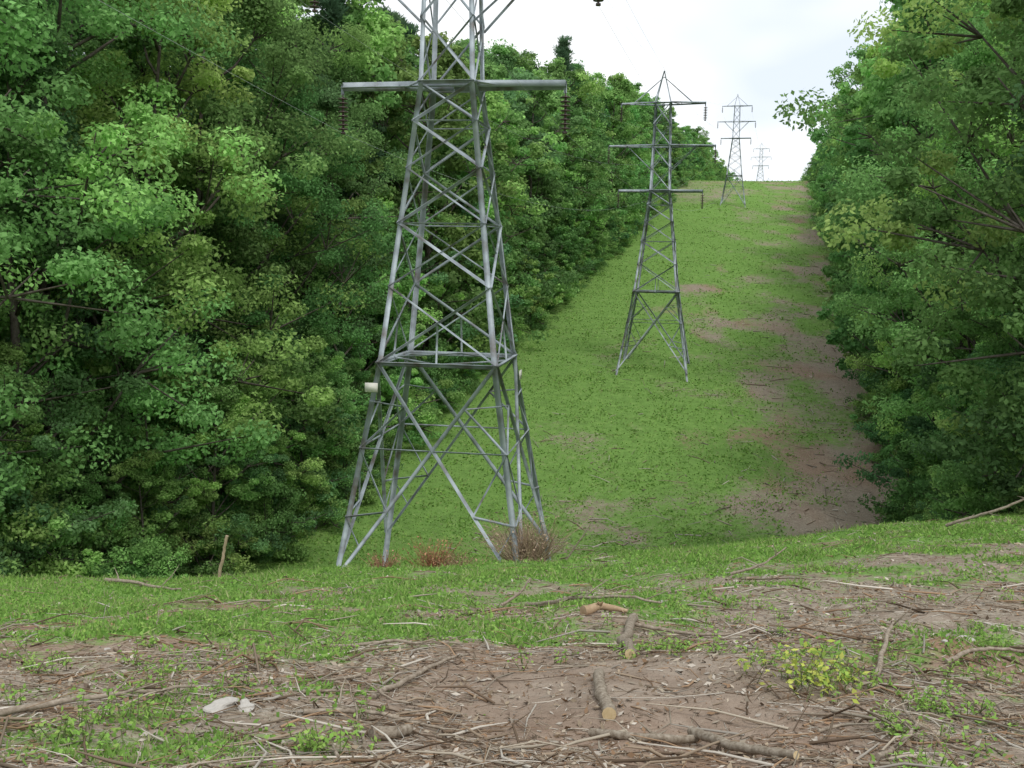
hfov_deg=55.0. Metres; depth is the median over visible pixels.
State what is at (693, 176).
forest shrub
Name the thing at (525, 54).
deciduous tree
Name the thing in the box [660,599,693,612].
seedling plant
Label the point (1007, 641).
seedling plant
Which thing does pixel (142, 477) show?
understory tree
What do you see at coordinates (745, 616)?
seedling plant
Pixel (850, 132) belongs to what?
deciduous tree
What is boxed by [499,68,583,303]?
deciduous tree
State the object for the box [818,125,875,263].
deciduous tree
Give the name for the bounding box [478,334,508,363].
forest shrub
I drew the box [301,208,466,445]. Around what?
deciduous tree
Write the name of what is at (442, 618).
seedling plant
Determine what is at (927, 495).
forest shrub
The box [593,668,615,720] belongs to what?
log
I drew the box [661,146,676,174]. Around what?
deciduous tree
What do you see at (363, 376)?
understory tree
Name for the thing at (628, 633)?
log
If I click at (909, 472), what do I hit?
forest shrub
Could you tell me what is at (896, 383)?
deciduous tree
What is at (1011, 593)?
seedling plant
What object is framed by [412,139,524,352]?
deciduous tree
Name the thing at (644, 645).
seedling plant
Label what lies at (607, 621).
seedling plant
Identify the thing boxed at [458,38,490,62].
deciduous tree
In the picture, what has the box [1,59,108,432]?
deciduous tree
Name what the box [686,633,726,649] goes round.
seedling plant
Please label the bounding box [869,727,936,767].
seedling plant
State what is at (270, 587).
seedling plant
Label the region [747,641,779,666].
seedling plant
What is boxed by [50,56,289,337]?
deciduous tree
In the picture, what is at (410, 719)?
fallen branch
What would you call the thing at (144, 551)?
forest shrub
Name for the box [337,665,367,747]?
fallen branch
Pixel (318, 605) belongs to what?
seedling plant
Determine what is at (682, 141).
deciduous tree
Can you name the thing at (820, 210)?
deciduous tree
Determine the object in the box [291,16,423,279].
deciduous tree
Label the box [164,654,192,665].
fallen branch
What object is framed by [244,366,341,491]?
understory tree
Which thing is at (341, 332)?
deciduous tree
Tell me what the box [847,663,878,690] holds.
seedling plant
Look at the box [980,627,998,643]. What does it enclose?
seedling plant
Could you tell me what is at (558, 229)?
understory tree
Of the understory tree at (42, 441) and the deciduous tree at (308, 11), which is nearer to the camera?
the understory tree at (42, 441)
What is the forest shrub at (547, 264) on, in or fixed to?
on the ground at (832, 446)
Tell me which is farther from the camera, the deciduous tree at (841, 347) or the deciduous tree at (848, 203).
the deciduous tree at (848, 203)
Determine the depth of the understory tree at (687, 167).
287.54 m
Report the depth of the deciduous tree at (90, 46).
51.93 m
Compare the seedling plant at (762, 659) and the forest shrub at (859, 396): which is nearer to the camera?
the seedling plant at (762, 659)
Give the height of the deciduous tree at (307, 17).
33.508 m
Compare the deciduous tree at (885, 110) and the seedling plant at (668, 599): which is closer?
the seedling plant at (668, 599)
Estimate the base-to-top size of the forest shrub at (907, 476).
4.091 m
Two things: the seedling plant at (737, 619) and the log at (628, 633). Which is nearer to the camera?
the log at (628, 633)
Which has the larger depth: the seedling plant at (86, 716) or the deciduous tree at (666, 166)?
the deciduous tree at (666, 166)
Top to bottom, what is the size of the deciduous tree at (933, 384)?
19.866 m
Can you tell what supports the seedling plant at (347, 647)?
on the ground at (832, 446)
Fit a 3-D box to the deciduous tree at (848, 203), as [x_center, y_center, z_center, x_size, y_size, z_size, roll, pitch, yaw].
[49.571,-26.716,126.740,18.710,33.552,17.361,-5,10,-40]
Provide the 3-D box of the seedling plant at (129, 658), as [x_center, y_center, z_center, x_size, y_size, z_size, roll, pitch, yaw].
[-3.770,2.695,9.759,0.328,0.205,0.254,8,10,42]
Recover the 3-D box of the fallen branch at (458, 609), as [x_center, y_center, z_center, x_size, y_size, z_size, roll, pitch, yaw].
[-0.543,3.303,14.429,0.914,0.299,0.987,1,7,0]
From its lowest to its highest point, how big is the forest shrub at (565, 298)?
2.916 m
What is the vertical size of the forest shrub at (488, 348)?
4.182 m
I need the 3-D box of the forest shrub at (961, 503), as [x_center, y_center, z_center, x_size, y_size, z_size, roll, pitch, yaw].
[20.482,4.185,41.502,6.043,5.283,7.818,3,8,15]
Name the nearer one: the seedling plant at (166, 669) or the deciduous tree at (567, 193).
the seedling plant at (166, 669)
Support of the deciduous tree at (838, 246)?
on the ground at (832, 446)
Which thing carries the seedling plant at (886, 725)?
on the ground at (832, 446)
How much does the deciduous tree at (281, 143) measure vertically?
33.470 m
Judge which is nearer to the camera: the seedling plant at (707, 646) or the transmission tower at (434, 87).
the seedling plant at (707, 646)
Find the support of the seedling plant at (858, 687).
on the ground at (832, 446)
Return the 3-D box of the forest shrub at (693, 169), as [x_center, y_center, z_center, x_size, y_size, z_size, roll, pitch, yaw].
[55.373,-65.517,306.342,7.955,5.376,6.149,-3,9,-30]
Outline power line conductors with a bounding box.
[99,0,770,210]
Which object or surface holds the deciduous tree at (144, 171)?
on the ground at (832, 446)
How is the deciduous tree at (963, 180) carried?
on the ground at (832, 446)
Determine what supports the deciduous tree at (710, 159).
on the ground at (832, 446)
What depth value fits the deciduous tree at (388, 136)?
99.35 m
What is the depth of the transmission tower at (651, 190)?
94.83 m
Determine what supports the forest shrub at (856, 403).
on the ground at (832, 446)
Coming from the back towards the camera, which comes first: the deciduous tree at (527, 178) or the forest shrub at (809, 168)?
the forest shrub at (809, 168)
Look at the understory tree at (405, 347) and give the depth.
80.84 m
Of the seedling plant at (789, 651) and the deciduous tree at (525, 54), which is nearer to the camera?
the seedling plant at (789, 651)
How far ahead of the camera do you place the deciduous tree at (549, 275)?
116.29 m
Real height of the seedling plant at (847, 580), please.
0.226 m
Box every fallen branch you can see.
[0,653,92,685]
[0,671,194,716]
[104,564,181,589]
[135,655,164,667]
[154,646,231,667]
[159,652,204,657]
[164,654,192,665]
[175,607,226,610]
[272,608,300,615]
[287,732,339,757]
[303,675,469,730]
[305,663,361,680]
[318,681,407,694]
[324,708,431,730]
[329,635,466,652]
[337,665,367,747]
[348,673,462,716]
[355,642,468,698]
[442,604,505,611]
[501,578,530,605]
[510,647,636,666]
[525,575,679,605]
[560,641,665,656]
[568,616,614,634]
[588,718,698,743]
[634,601,759,639]
[687,726,799,759]
[707,639,742,648]
[719,616,788,636]
[730,539,786,574]
[810,618,829,635]
[817,712,901,732]
[851,658,902,670]
[853,620,923,636]
[865,687,984,755]
[868,604,916,679]
[875,694,933,758]
[888,597,955,606]
[944,633,1023,663]
[945,496,1023,526]
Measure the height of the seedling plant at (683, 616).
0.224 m
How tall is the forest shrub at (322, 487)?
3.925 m
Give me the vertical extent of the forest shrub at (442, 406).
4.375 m
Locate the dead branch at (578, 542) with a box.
[565,519,593,559]
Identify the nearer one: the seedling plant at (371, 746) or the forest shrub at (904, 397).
the seedling plant at (371, 746)
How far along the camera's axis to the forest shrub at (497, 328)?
101.27 m
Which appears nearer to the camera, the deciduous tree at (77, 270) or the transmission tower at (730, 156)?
the deciduous tree at (77, 270)
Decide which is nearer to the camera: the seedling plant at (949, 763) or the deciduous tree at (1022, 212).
the seedling plant at (949, 763)
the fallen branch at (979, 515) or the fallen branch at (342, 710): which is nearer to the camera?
the fallen branch at (342, 710)
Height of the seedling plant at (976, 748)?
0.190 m
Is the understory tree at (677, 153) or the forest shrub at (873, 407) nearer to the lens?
the forest shrub at (873, 407)
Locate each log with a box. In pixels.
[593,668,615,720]
[616,613,637,658]
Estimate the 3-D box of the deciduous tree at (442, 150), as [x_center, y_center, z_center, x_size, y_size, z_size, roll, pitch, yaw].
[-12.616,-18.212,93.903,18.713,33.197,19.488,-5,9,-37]
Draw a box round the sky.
[56,0,898,180]
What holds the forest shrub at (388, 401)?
on the ground at (832, 446)
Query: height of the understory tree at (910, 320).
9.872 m
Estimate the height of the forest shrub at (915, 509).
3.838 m
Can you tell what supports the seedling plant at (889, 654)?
on the ground at (832, 446)
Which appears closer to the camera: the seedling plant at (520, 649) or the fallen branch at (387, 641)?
the seedling plant at (520, 649)
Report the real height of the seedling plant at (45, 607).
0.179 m
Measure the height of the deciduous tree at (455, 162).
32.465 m
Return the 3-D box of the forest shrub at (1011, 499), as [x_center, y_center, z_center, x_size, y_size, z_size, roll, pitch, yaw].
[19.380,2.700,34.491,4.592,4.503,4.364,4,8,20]
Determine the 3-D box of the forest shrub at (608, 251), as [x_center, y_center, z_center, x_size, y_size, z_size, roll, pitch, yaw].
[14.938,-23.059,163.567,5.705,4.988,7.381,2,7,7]
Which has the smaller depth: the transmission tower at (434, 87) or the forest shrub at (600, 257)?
the transmission tower at (434, 87)
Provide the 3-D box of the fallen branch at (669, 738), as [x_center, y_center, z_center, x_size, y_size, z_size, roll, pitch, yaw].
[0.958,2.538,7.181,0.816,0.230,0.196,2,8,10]
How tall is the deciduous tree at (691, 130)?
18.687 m
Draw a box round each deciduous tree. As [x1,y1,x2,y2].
[0,0,135,540]
[0,0,176,512]
[0,0,180,574]
[0,0,254,462]
[0,0,285,550]
[0,0,335,552]
[0,1,270,492]
[0,126,108,339]
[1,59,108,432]
[7,0,386,507]
[14,131,139,407]
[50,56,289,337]
[51,7,243,416]
[55,3,342,469]
[119,0,338,456]
[151,51,440,474]
[168,0,387,306]
[219,73,404,452]
[252,143,386,359]
[263,0,424,344]
[289,0,465,347]
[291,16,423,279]
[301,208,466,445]
[305,8,414,195]
[319,19,482,326]
[324,229,453,422]
[347,147,478,386]
[353,31,519,369]
[376,91,461,272]
[379,57,557,343]
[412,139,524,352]
[418,39,469,69]
[421,60,567,307]
[439,93,529,305]
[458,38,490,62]
[464,38,573,228]
[484,48,525,91]
[488,204,555,303]
[498,48,535,73]
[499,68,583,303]
[503,97,559,215]
[504,113,564,270]
[507,91,573,180]
[508,49,542,73]
[516,68,574,186]
[518,97,606,270]
[523,57,628,258]
[535,176,584,264]
[540,80,608,236]
[541,90,616,268]
[547,59,626,173]
[567,98,628,230]
[571,93,634,235]
[581,72,635,171]
[588,153,629,230]
[592,72,657,229]
[598,85,658,212]
[605,80,672,213]
[606,117,639,215]
[625,108,651,186]
[632,114,664,198]
[639,97,668,199]
[641,103,675,194]
[641,148,659,199]
[656,146,674,186]
[661,106,690,157]
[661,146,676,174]
[668,141,684,171]
[677,127,698,163]
[677,130,691,172]
[684,126,706,166]
[690,126,711,168]
[696,135,718,180]
[698,137,716,178]
[700,151,713,179]
[708,147,721,180]
[708,159,722,179]
[714,163,725,180]
[717,160,728,180]
[718,161,725,178]
[772,0,1023,476]
[801,0,990,354]
[806,43,870,204]
[807,0,1012,380]
[807,44,883,251]
[809,93,851,220]
[814,7,1023,492]
[816,61,893,292]
[816,175,836,231]
[817,151,838,206]
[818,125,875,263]
[820,25,958,341]
[820,89,854,213]
[822,58,875,249]
[824,116,857,248]
[826,27,941,294]
[829,121,887,270]
[831,35,1023,439]
[835,225,945,358]
[835,262,854,271]
[857,110,1012,409]
[872,35,1023,497]
[877,3,1011,327]
[880,176,1020,345]
[905,233,1023,514]
[910,285,979,403]
[925,53,1018,275]
[930,303,1022,510]
[939,120,1023,312]
[944,134,1023,397]
[964,339,1023,515]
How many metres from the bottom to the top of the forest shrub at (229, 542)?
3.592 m
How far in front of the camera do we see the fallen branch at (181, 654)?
10.14 m
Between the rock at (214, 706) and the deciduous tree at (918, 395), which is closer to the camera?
the rock at (214, 706)
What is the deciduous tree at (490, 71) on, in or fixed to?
on the ground at (832, 446)
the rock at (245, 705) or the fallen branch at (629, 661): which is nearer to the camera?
the rock at (245, 705)
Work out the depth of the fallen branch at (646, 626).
11.96 m
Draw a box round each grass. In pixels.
[0,512,1023,767]
[173,180,879,577]
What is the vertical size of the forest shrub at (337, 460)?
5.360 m
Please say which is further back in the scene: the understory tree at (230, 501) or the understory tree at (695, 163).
the understory tree at (695, 163)
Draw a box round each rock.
[203,697,238,713]
[237,698,254,711]
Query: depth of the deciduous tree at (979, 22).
84.25 m
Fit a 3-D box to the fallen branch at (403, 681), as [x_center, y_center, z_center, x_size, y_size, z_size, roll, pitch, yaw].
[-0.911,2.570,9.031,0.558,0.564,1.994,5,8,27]
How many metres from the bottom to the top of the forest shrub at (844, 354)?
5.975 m
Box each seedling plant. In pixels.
[0,630,44,652]
[0,683,27,705]
[16,652,36,670]
[17,651,74,674]
[31,601,65,613]
[31,644,69,666]
[32,705,98,746]
[53,688,105,744]
[72,621,101,642]
[73,677,145,729]
[86,721,132,752]
[115,645,147,664]
[119,669,164,690]
[125,627,158,647]
[128,592,154,608]
[138,612,166,630]
[139,679,198,721]
[143,653,182,684]
[195,607,240,626]
[204,610,231,630]
[205,623,231,636]
[208,634,253,649]
[210,663,256,690]
[222,599,253,611]
[228,640,277,668]
[254,618,271,629]
[262,636,289,651]
[265,578,277,592]
[282,720,358,754]
[291,719,352,754]
[297,719,349,758]
[308,633,345,653]
[309,602,341,615]
[320,586,335,599]
[326,690,384,727]
[328,634,359,653]
[330,723,380,749]
[416,627,448,640]
[428,607,458,625]
[445,605,468,615]
[463,601,488,616]
[485,619,510,631]
[507,643,533,670]
[553,649,578,664]
[559,591,587,609]
[573,628,585,641]
[597,635,634,649]
[601,612,619,635]
[606,581,623,589]
[608,641,651,659]
[636,633,668,649]
[640,630,681,647]
[643,580,658,591]
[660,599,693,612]
[662,629,718,656]
[664,589,682,603]
[669,606,685,621]
[676,637,707,650]
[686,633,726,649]
[706,630,745,654]
[723,613,748,624]
[724,591,739,606]
[737,611,758,622]
[737,632,874,705]
[746,590,772,609]
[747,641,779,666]
[766,619,800,637]
[770,632,896,692]
[771,604,792,620]
[773,641,808,660]
[777,658,823,687]
[785,637,819,651]
[814,605,851,617]
[821,662,862,702]
[837,573,857,586]
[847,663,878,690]
[855,603,886,612]
[869,699,901,724]
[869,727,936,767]
[872,636,912,662]
[873,701,921,735]
[884,707,952,740]
[895,673,1023,729]
[901,682,961,713]
[913,685,946,713]
[914,732,971,767]
[943,658,970,677]
[944,721,994,761]
[950,695,996,724]
[966,619,983,630]
[967,662,1016,685]
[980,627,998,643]
[987,634,1013,644]
[992,548,1016,560]
[996,586,1023,602]
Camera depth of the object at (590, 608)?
13.19 m
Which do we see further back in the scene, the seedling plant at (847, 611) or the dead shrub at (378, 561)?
the dead shrub at (378, 561)
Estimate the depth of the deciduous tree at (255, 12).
56.21 m
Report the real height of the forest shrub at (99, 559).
4.198 m
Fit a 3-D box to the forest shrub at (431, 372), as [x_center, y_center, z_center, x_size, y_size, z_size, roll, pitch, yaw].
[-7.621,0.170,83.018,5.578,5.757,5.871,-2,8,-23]
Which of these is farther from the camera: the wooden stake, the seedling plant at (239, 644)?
the wooden stake
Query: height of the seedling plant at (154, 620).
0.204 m
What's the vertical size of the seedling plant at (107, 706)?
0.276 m
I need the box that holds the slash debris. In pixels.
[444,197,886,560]
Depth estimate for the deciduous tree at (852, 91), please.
146.60 m
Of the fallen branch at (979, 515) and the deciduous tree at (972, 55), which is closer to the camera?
the fallen branch at (979, 515)
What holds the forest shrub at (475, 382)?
on the ground at (832, 446)
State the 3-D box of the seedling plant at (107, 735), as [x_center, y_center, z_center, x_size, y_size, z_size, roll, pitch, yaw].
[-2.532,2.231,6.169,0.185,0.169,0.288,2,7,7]
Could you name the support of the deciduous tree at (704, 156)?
on the ground at (832, 446)
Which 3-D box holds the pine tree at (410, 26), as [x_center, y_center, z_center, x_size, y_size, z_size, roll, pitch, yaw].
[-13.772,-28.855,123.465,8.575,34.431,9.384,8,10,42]
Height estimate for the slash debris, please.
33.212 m
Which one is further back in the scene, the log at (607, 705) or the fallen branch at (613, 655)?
the fallen branch at (613, 655)
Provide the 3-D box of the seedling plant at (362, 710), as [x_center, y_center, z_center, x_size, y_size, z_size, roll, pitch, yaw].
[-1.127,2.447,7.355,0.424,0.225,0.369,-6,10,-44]
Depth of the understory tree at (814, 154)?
285.18 m
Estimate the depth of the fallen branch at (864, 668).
9.20 m
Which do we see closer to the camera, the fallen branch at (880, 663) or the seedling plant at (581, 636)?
the fallen branch at (880, 663)
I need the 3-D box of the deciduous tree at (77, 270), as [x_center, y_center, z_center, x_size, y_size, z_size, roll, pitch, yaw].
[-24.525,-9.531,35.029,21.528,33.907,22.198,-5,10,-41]
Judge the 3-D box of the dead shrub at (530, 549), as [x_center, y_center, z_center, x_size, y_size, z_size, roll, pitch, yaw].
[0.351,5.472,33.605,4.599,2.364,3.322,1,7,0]
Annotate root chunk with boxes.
[368,724,412,740]
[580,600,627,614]
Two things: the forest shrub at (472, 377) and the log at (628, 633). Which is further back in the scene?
the forest shrub at (472, 377)
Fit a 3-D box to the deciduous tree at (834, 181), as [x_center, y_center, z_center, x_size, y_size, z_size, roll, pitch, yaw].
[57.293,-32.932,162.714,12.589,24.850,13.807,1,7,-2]
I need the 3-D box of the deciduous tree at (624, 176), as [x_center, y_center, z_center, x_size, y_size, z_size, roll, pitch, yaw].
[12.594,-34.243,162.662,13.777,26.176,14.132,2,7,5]
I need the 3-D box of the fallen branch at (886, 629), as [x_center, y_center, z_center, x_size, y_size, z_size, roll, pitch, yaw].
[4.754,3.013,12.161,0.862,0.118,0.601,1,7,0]
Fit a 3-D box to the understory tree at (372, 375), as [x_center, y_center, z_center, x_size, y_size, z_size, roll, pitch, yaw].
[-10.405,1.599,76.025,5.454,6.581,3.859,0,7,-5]
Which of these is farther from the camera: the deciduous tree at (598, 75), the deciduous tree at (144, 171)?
the deciduous tree at (598, 75)
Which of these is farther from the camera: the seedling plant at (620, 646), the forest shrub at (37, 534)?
the forest shrub at (37, 534)
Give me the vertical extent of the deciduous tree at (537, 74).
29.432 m
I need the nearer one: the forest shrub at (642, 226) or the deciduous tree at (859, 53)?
the deciduous tree at (859, 53)
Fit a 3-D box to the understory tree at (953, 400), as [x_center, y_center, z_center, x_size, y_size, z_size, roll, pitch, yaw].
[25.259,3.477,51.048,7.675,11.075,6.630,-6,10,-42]
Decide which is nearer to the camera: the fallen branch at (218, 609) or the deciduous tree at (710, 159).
the fallen branch at (218, 609)
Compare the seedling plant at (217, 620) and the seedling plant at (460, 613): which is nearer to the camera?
the seedling plant at (217, 620)
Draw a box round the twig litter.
[0,518,1023,767]
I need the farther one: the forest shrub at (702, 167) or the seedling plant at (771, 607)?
the forest shrub at (702, 167)
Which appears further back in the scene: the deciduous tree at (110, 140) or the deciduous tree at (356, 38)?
the deciduous tree at (356, 38)
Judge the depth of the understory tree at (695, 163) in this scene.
310.97 m
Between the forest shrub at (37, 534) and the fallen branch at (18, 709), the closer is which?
the fallen branch at (18, 709)
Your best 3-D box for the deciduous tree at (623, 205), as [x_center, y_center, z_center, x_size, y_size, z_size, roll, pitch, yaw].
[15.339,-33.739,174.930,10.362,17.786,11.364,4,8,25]
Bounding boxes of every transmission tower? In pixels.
[309,0,603,565]
[607,71,716,381]
[717,95,755,207]
[752,143,769,180]
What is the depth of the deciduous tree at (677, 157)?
272.76 m
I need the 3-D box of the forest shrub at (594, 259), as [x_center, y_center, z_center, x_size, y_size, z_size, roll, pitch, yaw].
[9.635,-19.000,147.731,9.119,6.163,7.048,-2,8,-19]
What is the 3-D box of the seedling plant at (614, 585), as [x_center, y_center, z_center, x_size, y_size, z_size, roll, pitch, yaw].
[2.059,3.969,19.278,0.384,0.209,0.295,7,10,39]
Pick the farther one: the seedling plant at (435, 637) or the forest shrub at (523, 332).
the forest shrub at (523, 332)
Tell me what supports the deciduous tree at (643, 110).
on the ground at (832, 446)
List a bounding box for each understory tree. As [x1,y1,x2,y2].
[0,300,78,575]
[27,430,128,576]
[74,425,197,578]
[121,376,243,573]
[138,357,289,573]
[145,341,280,560]
[217,381,325,562]
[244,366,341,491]
[247,317,362,513]
[285,369,355,456]
[317,343,384,462]
[320,358,397,490]
[351,306,426,414]
[362,366,412,444]
[416,273,480,382]
[457,270,494,343]
[496,218,543,325]
[508,265,537,321]
[511,245,544,300]
[520,233,559,309]
[536,216,578,282]
[549,234,572,266]
[559,210,591,276]
[563,200,602,264]
[579,178,608,258]
[590,214,614,248]
[657,160,667,186]
[672,139,687,183]
[680,150,690,171]
[681,140,694,168]
[686,140,697,169]
[691,152,699,178]
[811,142,823,172]
[816,161,834,214]
[854,313,872,364]
[863,312,926,397]
[913,346,1010,520]
[922,236,1023,510]
[940,375,1016,515]
[952,309,1023,517]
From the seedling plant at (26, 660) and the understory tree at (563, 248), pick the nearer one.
the seedling plant at (26, 660)
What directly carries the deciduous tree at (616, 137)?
on the ground at (832, 446)
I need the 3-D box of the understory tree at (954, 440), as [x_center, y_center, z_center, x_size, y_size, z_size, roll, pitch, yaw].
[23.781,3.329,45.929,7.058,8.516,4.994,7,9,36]
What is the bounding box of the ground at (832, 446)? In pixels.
[0,166,1023,767]
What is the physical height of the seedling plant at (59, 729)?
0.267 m
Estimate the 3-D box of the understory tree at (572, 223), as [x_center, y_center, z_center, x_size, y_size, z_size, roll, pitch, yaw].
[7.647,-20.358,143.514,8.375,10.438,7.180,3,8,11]
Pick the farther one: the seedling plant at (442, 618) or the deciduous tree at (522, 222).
the deciduous tree at (522, 222)
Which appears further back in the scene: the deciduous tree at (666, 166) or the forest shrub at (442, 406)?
the deciduous tree at (666, 166)
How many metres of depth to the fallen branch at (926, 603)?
14.51 m
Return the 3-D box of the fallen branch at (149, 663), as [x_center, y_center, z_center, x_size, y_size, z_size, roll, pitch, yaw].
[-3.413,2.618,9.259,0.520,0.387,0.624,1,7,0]
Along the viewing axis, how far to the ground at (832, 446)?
63.77 m
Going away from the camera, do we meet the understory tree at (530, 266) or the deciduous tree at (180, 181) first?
the deciduous tree at (180, 181)
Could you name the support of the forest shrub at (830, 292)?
on the ground at (832, 446)
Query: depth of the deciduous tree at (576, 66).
180.28 m
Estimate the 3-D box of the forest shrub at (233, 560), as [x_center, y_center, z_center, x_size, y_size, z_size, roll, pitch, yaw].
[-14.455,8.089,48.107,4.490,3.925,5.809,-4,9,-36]
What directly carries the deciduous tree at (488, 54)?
on the ground at (832, 446)
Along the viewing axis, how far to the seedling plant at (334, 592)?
17.19 m
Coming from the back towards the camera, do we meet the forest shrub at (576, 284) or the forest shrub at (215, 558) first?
the forest shrub at (576, 284)
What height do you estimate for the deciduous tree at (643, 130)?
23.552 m
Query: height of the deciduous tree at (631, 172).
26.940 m
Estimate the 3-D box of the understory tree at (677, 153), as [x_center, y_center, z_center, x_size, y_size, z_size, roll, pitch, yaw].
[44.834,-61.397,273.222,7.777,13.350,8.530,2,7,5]
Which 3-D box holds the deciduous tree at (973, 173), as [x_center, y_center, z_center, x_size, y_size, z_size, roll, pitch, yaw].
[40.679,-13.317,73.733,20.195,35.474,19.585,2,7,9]
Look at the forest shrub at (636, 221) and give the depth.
184.27 m
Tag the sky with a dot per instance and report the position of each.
(717, 51)
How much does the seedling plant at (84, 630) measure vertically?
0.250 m
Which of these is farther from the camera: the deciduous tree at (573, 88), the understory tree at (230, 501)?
the deciduous tree at (573, 88)
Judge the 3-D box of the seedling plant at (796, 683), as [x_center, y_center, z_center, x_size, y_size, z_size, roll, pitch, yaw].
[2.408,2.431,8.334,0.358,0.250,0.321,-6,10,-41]
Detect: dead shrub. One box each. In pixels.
[357,549,408,567]
[399,535,470,567]
[431,547,493,565]
[461,509,585,561]
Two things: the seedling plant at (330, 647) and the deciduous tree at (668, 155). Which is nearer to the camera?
the seedling plant at (330, 647)
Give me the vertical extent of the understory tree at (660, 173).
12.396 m
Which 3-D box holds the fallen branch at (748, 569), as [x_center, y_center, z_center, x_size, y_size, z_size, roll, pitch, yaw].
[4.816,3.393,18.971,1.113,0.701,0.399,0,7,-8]
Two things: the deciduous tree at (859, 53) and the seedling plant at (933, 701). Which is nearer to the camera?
the seedling plant at (933, 701)
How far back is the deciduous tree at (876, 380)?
74.55 m
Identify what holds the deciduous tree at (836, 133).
on the ground at (832, 446)
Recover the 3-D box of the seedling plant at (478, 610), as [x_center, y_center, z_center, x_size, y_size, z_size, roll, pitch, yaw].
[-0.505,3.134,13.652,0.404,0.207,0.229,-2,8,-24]
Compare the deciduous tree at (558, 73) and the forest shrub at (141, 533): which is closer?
the forest shrub at (141, 533)
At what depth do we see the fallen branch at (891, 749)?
6.70 m
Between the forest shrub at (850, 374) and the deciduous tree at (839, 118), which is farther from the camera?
the deciduous tree at (839, 118)
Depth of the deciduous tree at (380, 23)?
85.79 m
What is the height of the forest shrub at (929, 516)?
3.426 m
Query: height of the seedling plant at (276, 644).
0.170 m
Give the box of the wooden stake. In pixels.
[218,535,228,577]
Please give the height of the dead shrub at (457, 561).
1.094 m
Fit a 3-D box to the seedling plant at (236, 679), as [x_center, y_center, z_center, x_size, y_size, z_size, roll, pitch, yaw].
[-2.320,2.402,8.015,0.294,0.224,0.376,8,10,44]
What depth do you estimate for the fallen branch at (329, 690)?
8.01 m
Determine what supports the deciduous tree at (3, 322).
on the ground at (832, 446)
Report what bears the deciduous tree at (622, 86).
on the ground at (832, 446)
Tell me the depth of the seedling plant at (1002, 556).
19.63 m
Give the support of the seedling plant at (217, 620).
on the ground at (832, 446)
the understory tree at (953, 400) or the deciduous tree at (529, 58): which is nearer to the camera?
the understory tree at (953, 400)
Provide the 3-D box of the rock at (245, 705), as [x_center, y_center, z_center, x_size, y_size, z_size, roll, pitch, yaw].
[-2.012,2.443,7.430,0.135,0.094,0.174,-2,8,-24]
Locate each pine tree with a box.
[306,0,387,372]
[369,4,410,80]
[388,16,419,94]
[549,35,576,97]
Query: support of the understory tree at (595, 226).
on the ground at (832, 446)
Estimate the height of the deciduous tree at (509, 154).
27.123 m
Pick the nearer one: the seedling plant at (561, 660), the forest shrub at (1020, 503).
the seedling plant at (561, 660)
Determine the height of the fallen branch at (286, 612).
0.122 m
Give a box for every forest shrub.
[0,432,138,577]
[0,472,104,576]
[33,499,161,577]
[61,519,179,578]
[95,533,193,578]
[101,487,232,576]
[103,513,189,575]
[171,508,260,576]
[187,501,269,562]
[194,536,243,562]
[220,495,304,529]
[224,467,339,561]
[231,421,363,522]
[270,476,359,534]
[292,430,367,496]
[298,427,372,493]
[314,429,404,503]
[348,431,402,467]
[376,392,444,442]
[391,402,416,429]
[408,356,457,413]
[408,374,456,407]
[420,368,473,409]
[421,322,480,392]
[441,339,490,380]
[471,350,490,375]
[474,334,489,369]
[477,301,520,352]
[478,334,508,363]
[487,299,527,338]
[488,313,530,346]
[518,322,531,341]
[520,293,547,330]
[522,292,560,328]
[527,278,563,322]
[537,254,570,293]
[543,271,568,305]
[559,287,574,299]
[561,243,594,285]
[564,269,586,289]
[565,243,608,274]
[568,268,584,293]
[580,248,601,273]
[588,227,608,265]
[590,254,603,267]
[600,211,637,252]
[600,240,621,259]
[603,231,618,256]
[604,202,633,243]
[607,224,631,246]
[613,228,634,244]
[624,202,651,235]
[635,207,653,229]
[640,193,663,213]
[655,181,668,207]
[664,174,676,201]
[665,165,685,188]
[673,159,688,185]
[674,167,688,186]
[690,170,699,179]
[691,167,702,179]
[694,156,708,179]
[804,158,814,180]
[809,170,818,184]
[815,262,848,299]
[818,244,830,251]
[832,414,955,523]
[841,349,929,414]
[843,348,872,385]
[844,376,894,414]
[848,336,923,423]
[849,387,931,464]
[853,417,936,504]
[862,374,913,447]
[864,376,920,449]
[890,432,910,479]
[891,463,923,486]
[900,485,945,520]
[912,488,955,521]
[914,486,980,519]
[922,497,952,520]
[927,426,1022,520]
[943,459,1015,515]
[987,401,1023,514]
[995,441,1023,513]
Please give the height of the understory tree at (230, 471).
10.603 m
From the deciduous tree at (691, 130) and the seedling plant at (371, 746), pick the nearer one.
the seedling plant at (371, 746)
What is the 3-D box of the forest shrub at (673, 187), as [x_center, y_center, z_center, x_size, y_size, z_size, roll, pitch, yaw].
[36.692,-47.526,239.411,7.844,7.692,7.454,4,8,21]
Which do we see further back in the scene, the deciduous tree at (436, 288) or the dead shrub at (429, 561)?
the deciduous tree at (436, 288)
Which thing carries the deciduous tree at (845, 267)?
on the ground at (832, 446)
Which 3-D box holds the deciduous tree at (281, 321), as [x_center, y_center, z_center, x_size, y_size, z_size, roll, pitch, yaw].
[-22.245,-9.249,63.255,21.306,33.670,21.792,2,7,4]
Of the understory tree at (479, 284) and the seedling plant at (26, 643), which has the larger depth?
the understory tree at (479, 284)

